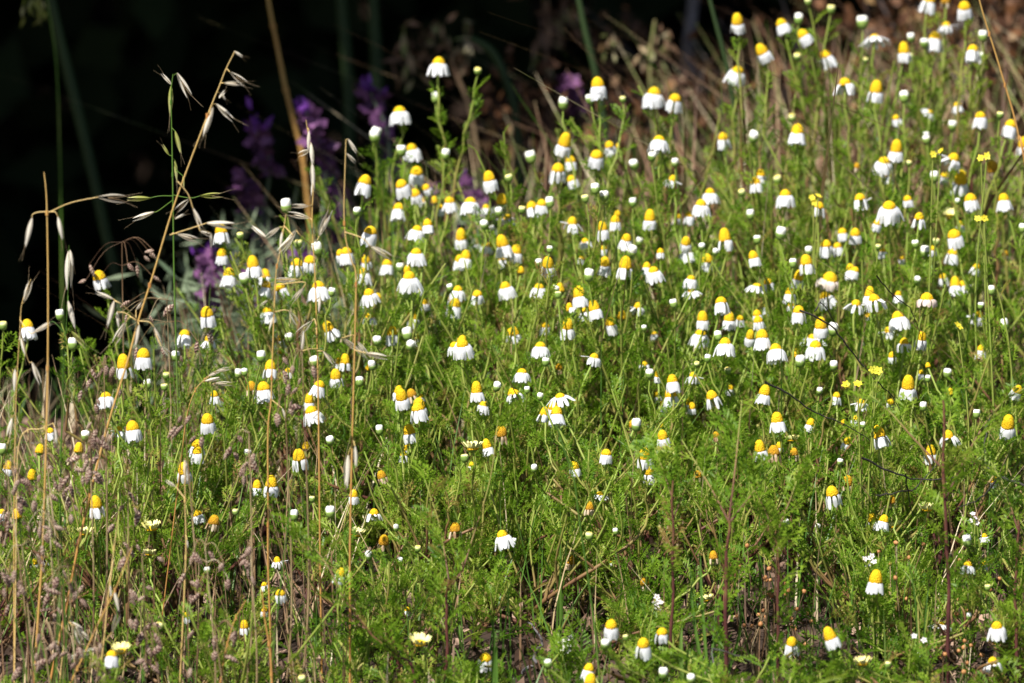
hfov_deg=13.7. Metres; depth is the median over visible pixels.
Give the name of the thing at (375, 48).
tall grass
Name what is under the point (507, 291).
chamomile plant
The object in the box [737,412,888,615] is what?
chamomile plant
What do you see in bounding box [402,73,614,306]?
lavender bush
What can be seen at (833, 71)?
dry shrub
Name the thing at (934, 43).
chamomile plant
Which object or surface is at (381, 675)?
chamomile plant
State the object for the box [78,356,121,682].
quaking grass
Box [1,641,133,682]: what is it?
chamomile plant
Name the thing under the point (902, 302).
dead twig
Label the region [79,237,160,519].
quaking grass
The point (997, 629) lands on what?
chamomile plant
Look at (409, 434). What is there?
chamomile plant
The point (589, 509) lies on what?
chamomile plant
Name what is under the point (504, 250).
chamomile plant
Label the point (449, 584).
leafy stalk
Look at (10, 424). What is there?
wild oat
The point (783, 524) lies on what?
leafy stalk
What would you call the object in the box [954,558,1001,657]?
seed stalk
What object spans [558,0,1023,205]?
dry shrub
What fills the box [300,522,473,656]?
chamomile plant
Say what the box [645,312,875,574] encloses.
chamomile plant
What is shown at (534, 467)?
chamomile plant
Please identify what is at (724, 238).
chamomile plant
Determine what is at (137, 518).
quaking grass
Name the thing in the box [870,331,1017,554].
chamomile plant
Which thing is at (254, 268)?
chamomile plant
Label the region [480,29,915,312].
dry shrub
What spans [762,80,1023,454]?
chamomile plant
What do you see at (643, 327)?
chamomile plant
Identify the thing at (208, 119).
wild oat
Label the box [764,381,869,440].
dead twig
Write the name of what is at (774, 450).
chamomile plant
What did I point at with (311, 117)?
lavender bush
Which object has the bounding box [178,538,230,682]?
quaking grass
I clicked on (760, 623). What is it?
seed stalk
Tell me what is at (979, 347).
chamomile plant
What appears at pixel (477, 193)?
lavender bush
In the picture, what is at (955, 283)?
chamomile plant
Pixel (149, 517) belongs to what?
chamomile plant
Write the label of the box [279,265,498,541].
chamomile plant
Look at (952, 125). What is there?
chamomile plant
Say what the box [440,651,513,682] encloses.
chamomile plant
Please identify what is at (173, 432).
quaking grass
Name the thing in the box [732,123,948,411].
chamomile plant
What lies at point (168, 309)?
quaking grass
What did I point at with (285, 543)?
grass stalk
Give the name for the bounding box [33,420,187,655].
chamomile plant
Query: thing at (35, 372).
wild oat
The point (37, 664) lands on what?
quaking grass
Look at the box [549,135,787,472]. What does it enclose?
chamomile plant
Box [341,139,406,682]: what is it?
wild oat
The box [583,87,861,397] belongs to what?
chamomile plant
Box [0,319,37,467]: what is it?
chamomile plant
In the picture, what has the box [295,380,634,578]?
chamomile plant
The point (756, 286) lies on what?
chamomile plant
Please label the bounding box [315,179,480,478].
chamomile plant
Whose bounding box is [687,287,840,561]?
chamomile plant
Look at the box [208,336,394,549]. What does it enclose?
chamomile plant
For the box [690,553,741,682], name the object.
grass tuft
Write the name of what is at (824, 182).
brown field
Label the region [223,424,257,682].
quaking grass
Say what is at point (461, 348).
chamomile plant
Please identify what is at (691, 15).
dead branch
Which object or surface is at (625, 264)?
chamomile plant
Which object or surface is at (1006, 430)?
chamomile plant
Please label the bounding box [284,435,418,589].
chamomile plant
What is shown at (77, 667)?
dead stalk
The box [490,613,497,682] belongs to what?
grass tuft
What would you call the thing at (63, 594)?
grass tuft
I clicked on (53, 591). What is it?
quaking grass
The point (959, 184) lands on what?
chamomile plant
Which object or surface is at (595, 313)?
chamomile plant
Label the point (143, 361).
chamomile plant
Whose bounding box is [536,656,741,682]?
chamomile plant
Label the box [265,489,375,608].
chamomile plant
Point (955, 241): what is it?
chamomile plant
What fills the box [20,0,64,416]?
tall grass
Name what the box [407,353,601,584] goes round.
chamomile plant
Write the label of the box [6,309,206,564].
chamomile plant
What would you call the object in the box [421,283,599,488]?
chamomile plant
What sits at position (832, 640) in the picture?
chamomile plant
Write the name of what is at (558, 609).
green grass
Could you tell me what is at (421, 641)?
chamomile plant
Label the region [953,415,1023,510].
dead twig
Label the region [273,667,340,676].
dead twig
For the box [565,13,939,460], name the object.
chamomile plant
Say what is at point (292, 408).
quaking grass
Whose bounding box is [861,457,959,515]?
dead twig
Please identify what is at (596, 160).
chamomile plant
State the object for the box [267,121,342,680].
wild oat
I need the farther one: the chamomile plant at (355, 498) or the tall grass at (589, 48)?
the tall grass at (589, 48)
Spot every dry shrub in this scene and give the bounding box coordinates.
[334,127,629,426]
[434,131,933,352]
[441,44,782,283]
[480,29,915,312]
[553,84,1023,310]
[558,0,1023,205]
[629,38,1023,201]
[772,0,1023,192]
[841,0,1023,277]
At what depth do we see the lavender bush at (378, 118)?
3.42 m
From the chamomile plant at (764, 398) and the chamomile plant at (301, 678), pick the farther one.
the chamomile plant at (764, 398)
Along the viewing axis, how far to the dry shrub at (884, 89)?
3.50 m
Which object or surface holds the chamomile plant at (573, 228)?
on the ground at (88, 328)
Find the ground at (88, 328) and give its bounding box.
[0,0,1023,682]
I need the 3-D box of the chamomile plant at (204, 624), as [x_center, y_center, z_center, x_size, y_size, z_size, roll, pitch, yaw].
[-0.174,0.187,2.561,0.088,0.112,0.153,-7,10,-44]
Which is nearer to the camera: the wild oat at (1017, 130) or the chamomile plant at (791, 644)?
the chamomile plant at (791, 644)
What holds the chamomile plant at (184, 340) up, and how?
on the ground at (88, 328)
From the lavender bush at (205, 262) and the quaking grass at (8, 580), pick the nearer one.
the quaking grass at (8, 580)
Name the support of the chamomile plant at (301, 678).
on the ground at (88, 328)
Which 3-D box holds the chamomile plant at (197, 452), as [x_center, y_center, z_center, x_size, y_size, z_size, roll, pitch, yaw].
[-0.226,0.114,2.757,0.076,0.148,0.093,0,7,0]
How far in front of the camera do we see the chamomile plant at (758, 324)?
2.86 m
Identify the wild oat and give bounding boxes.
[5,415,57,681]
[12,274,59,682]
[19,172,137,682]
[25,250,96,675]
[50,51,257,682]
[59,521,125,681]
[60,616,93,677]
[117,70,232,528]
[154,366,241,682]
[165,459,188,681]
[244,215,307,670]
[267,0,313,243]
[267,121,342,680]
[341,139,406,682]
[979,0,1023,160]
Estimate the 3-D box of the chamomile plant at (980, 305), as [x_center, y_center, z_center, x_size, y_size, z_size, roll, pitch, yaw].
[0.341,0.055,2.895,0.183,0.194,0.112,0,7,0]
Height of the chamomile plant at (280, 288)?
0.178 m
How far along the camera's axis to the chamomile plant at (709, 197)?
2.99 m
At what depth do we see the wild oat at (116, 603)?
2.50 m
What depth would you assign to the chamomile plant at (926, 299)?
2.83 m
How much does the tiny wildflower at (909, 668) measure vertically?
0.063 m
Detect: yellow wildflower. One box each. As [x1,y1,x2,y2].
[803,193,830,505]
[841,366,893,629]
[919,148,946,534]
[948,321,975,626]
[950,152,1008,563]
[972,214,1023,588]
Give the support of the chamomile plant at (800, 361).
on the ground at (88, 328)
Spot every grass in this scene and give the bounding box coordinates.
[0,12,1023,682]
[0,15,1023,682]
[0,329,1023,682]
[0,454,30,682]
[1,539,45,682]
[10,618,83,682]
[17,485,78,682]
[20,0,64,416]
[37,443,74,682]
[40,558,87,682]
[48,0,124,418]
[60,431,104,682]
[70,628,109,682]
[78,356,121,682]
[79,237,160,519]
[87,407,109,679]
[108,487,140,682]
[115,291,213,465]
[117,545,163,682]
[133,606,161,682]
[167,402,204,682]
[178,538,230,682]
[187,620,239,682]
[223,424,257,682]
[239,536,257,682]
[274,392,302,682]
[282,343,317,673]
[336,0,357,314]
[368,0,390,305]
[381,12,485,377]
[469,35,524,348]
[529,0,589,164]
[576,0,613,287]
[600,20,677,164]
[708,0,737,338]
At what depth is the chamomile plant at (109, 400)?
2.76 m
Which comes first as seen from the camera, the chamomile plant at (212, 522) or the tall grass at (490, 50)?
the chamomile plant at (212, 522)
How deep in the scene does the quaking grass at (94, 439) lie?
2.53 m
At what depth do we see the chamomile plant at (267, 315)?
2.88 m
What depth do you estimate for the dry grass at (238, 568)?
2.76 m
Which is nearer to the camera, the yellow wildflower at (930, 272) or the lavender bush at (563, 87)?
the yellow wildflower at (930, 272)
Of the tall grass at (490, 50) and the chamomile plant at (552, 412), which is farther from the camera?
the tall grass at (490, 50)
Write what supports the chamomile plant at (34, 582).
on the ground at (88, 328)
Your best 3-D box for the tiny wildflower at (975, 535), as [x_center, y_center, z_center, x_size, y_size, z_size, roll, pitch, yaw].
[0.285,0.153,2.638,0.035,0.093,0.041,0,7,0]
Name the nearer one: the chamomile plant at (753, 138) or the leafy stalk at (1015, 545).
the leafy stalk at (1015, 545)
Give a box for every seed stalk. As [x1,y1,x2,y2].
[735,543,773,677]
[783,582,822,662]
[877,540,931,653]
[935,638,983,682]
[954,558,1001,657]
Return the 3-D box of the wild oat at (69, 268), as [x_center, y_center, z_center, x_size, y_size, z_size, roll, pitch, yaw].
[-0.269,0.086,2.575,0.043,0.291,0.021,2,7,16]
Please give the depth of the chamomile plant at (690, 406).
2.75 m
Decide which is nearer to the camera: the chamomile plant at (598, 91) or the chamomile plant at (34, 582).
the chamomile plant at (34, 582)
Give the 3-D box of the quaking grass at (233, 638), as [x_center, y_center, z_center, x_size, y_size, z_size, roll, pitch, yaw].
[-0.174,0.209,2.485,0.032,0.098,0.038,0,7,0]
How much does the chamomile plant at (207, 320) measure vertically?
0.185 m
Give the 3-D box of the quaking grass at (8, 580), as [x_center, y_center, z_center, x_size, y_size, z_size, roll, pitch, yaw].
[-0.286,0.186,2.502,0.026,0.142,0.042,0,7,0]
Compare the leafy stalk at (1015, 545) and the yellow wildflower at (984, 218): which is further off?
the yellow wildflower at (984, 218)
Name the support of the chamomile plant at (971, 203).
on the ground at (88, 328)
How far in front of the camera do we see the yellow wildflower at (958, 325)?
2.73 m
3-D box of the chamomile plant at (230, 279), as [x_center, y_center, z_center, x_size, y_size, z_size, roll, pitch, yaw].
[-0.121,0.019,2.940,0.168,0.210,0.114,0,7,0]
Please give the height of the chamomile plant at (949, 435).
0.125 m
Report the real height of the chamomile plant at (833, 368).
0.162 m
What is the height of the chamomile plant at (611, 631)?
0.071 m
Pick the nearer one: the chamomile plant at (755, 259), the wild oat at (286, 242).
the wild oat at (286, 242)
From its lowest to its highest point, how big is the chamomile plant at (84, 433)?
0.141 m
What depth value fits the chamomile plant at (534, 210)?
2.94 m
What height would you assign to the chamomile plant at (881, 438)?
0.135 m
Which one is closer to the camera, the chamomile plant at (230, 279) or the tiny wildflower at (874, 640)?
the tiny wildflower at (874, 640)
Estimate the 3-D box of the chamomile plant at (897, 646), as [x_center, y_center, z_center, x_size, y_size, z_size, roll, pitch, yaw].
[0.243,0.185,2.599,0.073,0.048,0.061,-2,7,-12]
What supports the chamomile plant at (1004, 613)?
on the ground at (88, 328)
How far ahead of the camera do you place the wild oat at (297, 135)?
3.55 m
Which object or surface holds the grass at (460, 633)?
on the ground at (88, 328)
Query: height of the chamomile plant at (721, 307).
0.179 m
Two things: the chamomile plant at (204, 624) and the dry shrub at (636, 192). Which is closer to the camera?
the chamomile plant at (204, 624)
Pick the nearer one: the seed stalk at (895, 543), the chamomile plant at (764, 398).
the seed stalk at (895, 543)
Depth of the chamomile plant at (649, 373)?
2.77 m
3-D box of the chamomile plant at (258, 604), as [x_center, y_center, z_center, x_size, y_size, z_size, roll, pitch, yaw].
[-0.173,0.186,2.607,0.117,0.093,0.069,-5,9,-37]
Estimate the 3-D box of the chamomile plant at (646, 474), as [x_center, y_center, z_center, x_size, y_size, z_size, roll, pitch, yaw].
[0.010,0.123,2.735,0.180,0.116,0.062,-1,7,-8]
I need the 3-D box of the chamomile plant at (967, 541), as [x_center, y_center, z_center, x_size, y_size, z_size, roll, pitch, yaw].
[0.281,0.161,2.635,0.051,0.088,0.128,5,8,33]
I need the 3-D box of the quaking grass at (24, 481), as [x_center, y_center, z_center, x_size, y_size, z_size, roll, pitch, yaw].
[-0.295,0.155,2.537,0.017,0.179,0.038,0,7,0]
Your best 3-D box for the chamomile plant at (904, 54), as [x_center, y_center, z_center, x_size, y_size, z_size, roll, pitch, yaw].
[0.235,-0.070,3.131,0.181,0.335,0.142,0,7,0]
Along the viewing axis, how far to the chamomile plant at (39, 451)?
2.70 m
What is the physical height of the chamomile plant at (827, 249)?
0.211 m
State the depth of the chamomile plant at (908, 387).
2.75 m
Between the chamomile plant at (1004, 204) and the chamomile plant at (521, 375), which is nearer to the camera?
the chamomile plant at (521, 375)
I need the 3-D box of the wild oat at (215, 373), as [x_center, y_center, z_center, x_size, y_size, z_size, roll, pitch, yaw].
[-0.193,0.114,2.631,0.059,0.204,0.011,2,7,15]
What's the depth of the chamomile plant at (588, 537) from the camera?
2.66 m
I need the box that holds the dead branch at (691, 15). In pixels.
[608,0,725,173]
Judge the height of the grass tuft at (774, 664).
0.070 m
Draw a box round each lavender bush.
[82,239,349,441]
[118,96,450,418]
[131,169,552,420]
[142,95,495,411]
[191,73,586,372]
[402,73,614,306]
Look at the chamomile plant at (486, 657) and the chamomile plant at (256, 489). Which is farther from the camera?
the chamomile plant at (256, 489)
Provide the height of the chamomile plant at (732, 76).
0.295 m
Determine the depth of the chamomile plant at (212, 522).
2.68 m
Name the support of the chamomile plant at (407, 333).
on the ground at (88, 328)
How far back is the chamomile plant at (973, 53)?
3.08 m
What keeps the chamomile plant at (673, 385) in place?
on the ground at (88, 328)
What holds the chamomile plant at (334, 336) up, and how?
on the ground at (88, 328)
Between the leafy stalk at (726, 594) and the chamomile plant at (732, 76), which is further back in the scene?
the chamomile plant at (732, 76)
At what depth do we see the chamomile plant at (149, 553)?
2.63 m
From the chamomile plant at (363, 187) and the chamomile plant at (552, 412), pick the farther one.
the chamomile plant at (363, 187)
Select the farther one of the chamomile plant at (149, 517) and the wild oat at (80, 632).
the chamomile plant at (149, 517)
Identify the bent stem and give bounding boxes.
[711,648,785,681]
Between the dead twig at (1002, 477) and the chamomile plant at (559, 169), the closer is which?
the dead twig at (1002, 477)
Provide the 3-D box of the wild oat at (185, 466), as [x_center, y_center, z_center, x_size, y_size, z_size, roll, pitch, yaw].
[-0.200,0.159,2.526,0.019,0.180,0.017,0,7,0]
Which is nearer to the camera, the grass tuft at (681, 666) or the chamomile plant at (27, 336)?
the grass tuft at (681, 666)
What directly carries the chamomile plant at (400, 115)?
on the ground at (88, 328)
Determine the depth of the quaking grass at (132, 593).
2.51 m
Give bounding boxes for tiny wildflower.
[526,625,598,682]
[628,594,695,682]
[839,553,901,673]
[886,619,958,682]
[946,512,998,652]
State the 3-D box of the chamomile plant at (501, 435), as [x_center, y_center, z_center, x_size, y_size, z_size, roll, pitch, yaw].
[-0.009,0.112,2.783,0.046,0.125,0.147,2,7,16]
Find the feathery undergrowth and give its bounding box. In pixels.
[0,155,1023,682]
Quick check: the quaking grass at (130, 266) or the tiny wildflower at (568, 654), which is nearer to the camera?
the tiny wildflower at (568, 654)
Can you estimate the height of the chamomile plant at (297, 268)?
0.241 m
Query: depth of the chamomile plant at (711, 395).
2.82 m
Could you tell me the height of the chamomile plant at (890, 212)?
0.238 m
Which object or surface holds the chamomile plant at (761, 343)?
on the ground at (88, 328)
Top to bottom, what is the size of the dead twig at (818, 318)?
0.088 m
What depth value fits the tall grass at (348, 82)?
4.00 m
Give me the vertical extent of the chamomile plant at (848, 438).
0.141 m
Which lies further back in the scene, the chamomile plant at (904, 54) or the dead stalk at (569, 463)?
the chamomile plant at (904, 54)
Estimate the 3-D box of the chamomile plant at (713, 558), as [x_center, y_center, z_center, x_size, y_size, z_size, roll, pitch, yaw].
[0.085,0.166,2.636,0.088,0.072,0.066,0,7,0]
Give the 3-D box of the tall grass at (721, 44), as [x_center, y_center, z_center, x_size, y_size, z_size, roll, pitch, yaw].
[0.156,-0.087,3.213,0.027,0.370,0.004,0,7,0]
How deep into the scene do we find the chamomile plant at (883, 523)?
2.66 m
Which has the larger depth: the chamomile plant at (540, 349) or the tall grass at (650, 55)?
the tall grass at (650, 55)
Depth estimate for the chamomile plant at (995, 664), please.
2.55 m
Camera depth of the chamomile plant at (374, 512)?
2.70 m
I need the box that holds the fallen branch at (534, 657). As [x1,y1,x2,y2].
[513,622,549,679]
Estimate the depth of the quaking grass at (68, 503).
2.54 m
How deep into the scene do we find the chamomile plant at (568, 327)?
2.83 m
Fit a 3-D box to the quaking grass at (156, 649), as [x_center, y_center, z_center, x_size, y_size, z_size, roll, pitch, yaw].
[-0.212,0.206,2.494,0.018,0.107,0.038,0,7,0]
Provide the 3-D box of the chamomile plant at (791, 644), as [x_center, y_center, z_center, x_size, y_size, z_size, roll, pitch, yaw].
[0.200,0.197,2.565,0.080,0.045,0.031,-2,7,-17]
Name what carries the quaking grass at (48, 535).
on the ground at (88, 328)
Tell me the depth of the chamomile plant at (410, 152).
3.02 m
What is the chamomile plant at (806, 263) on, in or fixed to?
on the ground at (88, 328)
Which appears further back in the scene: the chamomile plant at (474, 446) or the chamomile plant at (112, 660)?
the chamomile plant at (474, 446)
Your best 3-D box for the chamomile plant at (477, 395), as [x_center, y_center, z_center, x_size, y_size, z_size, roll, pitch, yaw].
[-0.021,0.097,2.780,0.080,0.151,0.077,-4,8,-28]
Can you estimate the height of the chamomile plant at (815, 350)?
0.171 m
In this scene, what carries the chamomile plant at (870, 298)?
on the ground at (88, 328)
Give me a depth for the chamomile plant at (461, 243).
2.93 m
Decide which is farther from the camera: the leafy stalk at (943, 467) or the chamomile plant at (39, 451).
the chamomile plant at (39, 451)
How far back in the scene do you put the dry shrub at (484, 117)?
3.77 m
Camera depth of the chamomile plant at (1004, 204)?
2.96 m
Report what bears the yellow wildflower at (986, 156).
on the ground at (88, 328)
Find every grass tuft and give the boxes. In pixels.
[5,548,74,682]
[19,494,99,682]
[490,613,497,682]
[679,624,689,681]
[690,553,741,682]
[768,615,775,682]
[905,547,933,682]
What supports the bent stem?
on the ground at (88, 328)
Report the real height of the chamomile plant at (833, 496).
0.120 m
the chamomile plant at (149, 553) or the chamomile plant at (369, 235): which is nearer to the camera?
the chamomile plant at (149, 553)
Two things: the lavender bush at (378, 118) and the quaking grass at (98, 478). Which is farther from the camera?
the lavender bush at (378, 118)
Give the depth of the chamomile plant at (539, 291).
2.87 m
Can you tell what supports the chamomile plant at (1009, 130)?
on the ground at (88, 328)
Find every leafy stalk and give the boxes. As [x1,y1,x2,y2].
[266,495,415,682]
[409,398,527,682]
[628,431,719,679]
[655,392,774,682]
[713,420,829,682]
[845,359,1023,682]
[967,439,1023,682]
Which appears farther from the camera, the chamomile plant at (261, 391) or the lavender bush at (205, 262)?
the lavender bush at (205, 262)
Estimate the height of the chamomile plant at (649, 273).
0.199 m
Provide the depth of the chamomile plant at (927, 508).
2.69 m
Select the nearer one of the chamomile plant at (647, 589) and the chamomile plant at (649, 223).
the chamomile plant at (647, 589)
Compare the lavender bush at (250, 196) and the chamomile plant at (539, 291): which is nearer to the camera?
the chamomile plant at (539, 291)
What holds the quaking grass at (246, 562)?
on the ground at (88, 328)
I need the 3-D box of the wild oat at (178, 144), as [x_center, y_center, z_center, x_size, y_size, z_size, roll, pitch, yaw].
[-0.221,-0.006,2.803,0.078,0.351,0.022,2,7,14]
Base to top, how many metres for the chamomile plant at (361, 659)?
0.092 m
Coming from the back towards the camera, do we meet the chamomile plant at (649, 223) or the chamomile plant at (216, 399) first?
the chamomile plant at (649, 223)
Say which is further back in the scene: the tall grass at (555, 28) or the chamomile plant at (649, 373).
the tall grass at (555, 28)
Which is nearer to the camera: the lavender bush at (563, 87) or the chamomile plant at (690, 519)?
the chamomile plant at (690, 519)
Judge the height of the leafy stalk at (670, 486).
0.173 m
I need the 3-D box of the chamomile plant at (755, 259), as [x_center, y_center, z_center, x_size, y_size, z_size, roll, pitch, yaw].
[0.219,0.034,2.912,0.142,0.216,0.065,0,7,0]
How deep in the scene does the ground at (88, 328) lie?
2.84 m
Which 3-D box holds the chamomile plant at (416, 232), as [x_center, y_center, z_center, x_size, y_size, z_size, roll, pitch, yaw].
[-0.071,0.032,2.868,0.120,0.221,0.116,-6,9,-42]
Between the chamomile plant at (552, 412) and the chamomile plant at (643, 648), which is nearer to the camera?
the chamomile plant at (643, 648)
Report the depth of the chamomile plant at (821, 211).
2.92 m
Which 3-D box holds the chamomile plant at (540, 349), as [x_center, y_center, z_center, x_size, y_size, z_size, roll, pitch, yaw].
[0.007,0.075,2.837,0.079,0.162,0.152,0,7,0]
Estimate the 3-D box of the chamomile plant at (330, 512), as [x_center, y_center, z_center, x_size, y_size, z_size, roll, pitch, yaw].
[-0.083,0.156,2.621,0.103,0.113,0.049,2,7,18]
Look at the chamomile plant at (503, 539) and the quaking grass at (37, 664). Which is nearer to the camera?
the quaking grass at (37, 664)
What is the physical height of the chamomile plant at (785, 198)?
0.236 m
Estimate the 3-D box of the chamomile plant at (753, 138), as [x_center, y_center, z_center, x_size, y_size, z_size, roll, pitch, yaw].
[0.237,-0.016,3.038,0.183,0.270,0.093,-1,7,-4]
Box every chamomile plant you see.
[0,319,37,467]
[0,428,144,658]
[0,462,202,627]
[0,495,104,656]
[0,509,74,617]
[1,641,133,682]
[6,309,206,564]
[14,348,219,612]
[17,430,121,642]
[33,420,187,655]
[71,270,222,535]
[85,549,271,682]
[97,392,283,605]
[112,306,304,525]
[112,449,279,638]
[113,329,284,498]
[115,413,220,615]
[131,255,360,538]
[134,509,253,631]
[140,567,356,682]
[143,556,287,682]
[149,350,329,593]
[151,390,262,589]
[164,283,343,534]
[173,174,435,433]
[183,321,394,521]
[200,307,383,546]
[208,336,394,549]
[213,224,454,477]
[217,287,422,552]
[223,620,315,682]
[227,198,451,531]
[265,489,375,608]
[275,567,391,682]
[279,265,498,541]
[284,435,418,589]
[286,218,484,543]
[291,496,461,676]
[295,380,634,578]
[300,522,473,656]
[303,196,480,399]
[304,106,423,425]
[307,607,435,682]
[310,259,444,529]
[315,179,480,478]
[323,207,628,508]
[340,299,460,497]
[351,534,479,682]
[352,385,453,582]
[357,438,517,615]
[366,470,632,633]
[376,424,562,598]
[381,196,581,460]
[381,219,506,464]
[385,448,657,607]
[387,143,738,457]
[392,246,591,491]
[400,381,551,570]
[400,632,512,682]
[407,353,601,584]
[408,170,535,404]
[418,447,677,612]
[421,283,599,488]
[424,57,597,379]
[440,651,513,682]
[445,426,522,611]
[446,335,550,521]
[453,281,622,531]
[455,530,533,649]
[464,214,589,503]
[465,327,572,554]
[467,76,723,461]
[470,183,726,531]
[475,368,539,555]
[476,132,754,465]
[476,418,679,628]
[487,244,692,504]
[487,361,700,612]
[496,291,708,558]
[500,66,775,417]
[522,461,677,600]
[531,392,650,618]
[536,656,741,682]
[541,492,625,616]
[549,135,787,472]
[549,288,730,548]
[558,302,699,534]
[560,197,732,484]
[562,194,670,536]
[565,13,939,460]
[565,531,737,653]
[572,268,707,514]
[579,140,950,400]
[580,551,718,660]
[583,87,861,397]
[589,228,809,515]
[594,175,835,436]
[599,431,729,604]
[599,619,786,682]
[601,559,691,654]
[606,248,759,499]
[608,374,734,559]
[629,361,750,576]
[630,384,787,568]
[634,627,842,682]
[643,189,852,455]
[644,278,791,538]
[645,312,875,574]
[656,309,769,553]
[660,367,882,555]
[664,439,809,630]
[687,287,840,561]
[693,329,899,552]
[697,317,837,543]
[699,348,839,565]
[705,263,879,522]
[706,15,946,416]
[710,111,1016,418]
[711,212,1023,553]
[713,130,958,440]
[715,0,897,442]
[730,78,908,404]
[730,360,926,597]
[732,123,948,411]
[732,228,972,453]
[733,193,1023,510]
[734,235,922,510]
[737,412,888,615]
[745,226,974,516]
[754,201,954,484]
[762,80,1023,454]
[779,425,936,622]
[779,458,943,630]
[780,636,907,682]
[783,193,1023,501]
[789,276,1003,546]
[793,290,910,541]
[797,626,863,682]
[812,102,1001,443]
[822,502,940,630]
[824,430,960,615]
[827,264,1023,542]
[829,569,944,652]
[830,0,1022,426]
[830,267,994,502]
[832,399,993,593]
[846,656,1022,682]
[853,139,1023,483]
[853,409,1020,610]
[855,495,933,642]
[857,612,982,673]
[860,375,1023,608]
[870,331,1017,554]
[871,153,1006,476]
[879,283,1023,548]
[881,1,1023,409]
[897,533,994,678]
[915,362,1023,551]
[927,221,1023,529]
[936,137,1023,424]
[946,345,1014,583]
[958,561,1023,671]
[964,649,1023,682]
[971,193,1023,357]
[975,475,1023,603]
[981,609,1023,680]
[1002,385,1023,559]
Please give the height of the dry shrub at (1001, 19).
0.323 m
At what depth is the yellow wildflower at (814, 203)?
2.92 m
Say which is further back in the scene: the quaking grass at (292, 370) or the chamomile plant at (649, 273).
the chamomile plant at (649, 273)
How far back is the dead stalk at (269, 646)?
2.50 m
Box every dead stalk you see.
[70,548,131,682]
[219,600,245,682]
[262,590,272,682]
[555,424,600,682]
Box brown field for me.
[2,0,1023,447]
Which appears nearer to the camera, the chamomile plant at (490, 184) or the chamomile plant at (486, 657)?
the chamomile plant at (486, 657)
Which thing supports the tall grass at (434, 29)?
on the ground at (88, 328)
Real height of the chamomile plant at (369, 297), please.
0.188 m
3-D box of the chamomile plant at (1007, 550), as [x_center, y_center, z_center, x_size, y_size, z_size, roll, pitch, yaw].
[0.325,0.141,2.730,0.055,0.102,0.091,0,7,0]
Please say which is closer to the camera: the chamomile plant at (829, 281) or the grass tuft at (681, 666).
the grass tuft at (681, 666)
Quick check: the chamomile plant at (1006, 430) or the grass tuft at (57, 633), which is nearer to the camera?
the grass tuft at (57, 633)
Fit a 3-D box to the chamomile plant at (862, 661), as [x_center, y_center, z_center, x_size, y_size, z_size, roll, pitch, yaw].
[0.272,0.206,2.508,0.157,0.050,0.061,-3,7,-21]
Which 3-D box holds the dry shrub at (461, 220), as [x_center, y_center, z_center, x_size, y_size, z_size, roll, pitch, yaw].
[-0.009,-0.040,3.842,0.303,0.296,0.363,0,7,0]
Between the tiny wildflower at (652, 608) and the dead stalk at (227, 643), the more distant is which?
the tiny wildflower at (652, 608)
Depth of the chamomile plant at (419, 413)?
2.75 m
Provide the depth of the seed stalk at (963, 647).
2.56 m
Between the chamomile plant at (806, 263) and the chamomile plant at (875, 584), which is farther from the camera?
the chamomile plant at (806, 263)
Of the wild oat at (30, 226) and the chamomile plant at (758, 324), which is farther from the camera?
the chamomile plant at (758, 324)
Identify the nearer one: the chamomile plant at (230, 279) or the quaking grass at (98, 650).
the quaking grass at (98, 650)
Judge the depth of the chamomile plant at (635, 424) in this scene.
2.68 m
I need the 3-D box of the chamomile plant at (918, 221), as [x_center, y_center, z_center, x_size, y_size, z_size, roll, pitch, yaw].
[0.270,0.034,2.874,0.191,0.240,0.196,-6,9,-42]
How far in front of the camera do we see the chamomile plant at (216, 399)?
2.79 m
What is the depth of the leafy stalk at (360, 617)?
2.51 m
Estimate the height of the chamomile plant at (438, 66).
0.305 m
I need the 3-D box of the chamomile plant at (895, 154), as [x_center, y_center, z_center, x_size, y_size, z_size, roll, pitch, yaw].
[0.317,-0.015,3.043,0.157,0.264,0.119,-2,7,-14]
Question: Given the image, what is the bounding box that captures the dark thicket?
[0,0,1023,408]
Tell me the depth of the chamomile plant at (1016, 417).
2.78 m
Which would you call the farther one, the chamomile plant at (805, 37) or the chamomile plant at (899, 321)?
the chamomile plant at (805, 37)
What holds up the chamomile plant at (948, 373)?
on the ground at (88, 328)
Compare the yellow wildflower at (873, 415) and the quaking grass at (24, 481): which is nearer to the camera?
the quaking grass at (24, 481)
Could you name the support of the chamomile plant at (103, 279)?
on the ground at (88, 328)
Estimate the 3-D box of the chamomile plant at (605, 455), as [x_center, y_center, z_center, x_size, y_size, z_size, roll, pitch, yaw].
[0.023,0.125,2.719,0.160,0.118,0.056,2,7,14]
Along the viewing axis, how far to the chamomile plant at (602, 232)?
2.91 m
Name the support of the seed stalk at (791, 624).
on the ground at (88, 328)
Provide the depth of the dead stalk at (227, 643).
2.50 m
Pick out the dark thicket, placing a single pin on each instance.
(194, 44)
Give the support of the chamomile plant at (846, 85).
on the ground at (88, 328)
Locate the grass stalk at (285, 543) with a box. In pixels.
[269,396,304,682]
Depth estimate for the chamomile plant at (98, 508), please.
2.63 m
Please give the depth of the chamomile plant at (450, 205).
2.99 m
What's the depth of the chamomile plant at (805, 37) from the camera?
3.12 m
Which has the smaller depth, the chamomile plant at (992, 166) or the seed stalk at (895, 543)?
the seed stalk at (895, 543)
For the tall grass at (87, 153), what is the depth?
3.60 m
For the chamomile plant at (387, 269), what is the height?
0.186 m
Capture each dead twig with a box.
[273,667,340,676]
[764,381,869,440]
[799,302,904,429]
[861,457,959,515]
[876,275,924,349]
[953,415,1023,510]
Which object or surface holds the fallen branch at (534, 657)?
on the ground at (88, 328)
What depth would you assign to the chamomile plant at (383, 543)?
2.62 m
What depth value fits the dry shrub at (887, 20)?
3.72 m

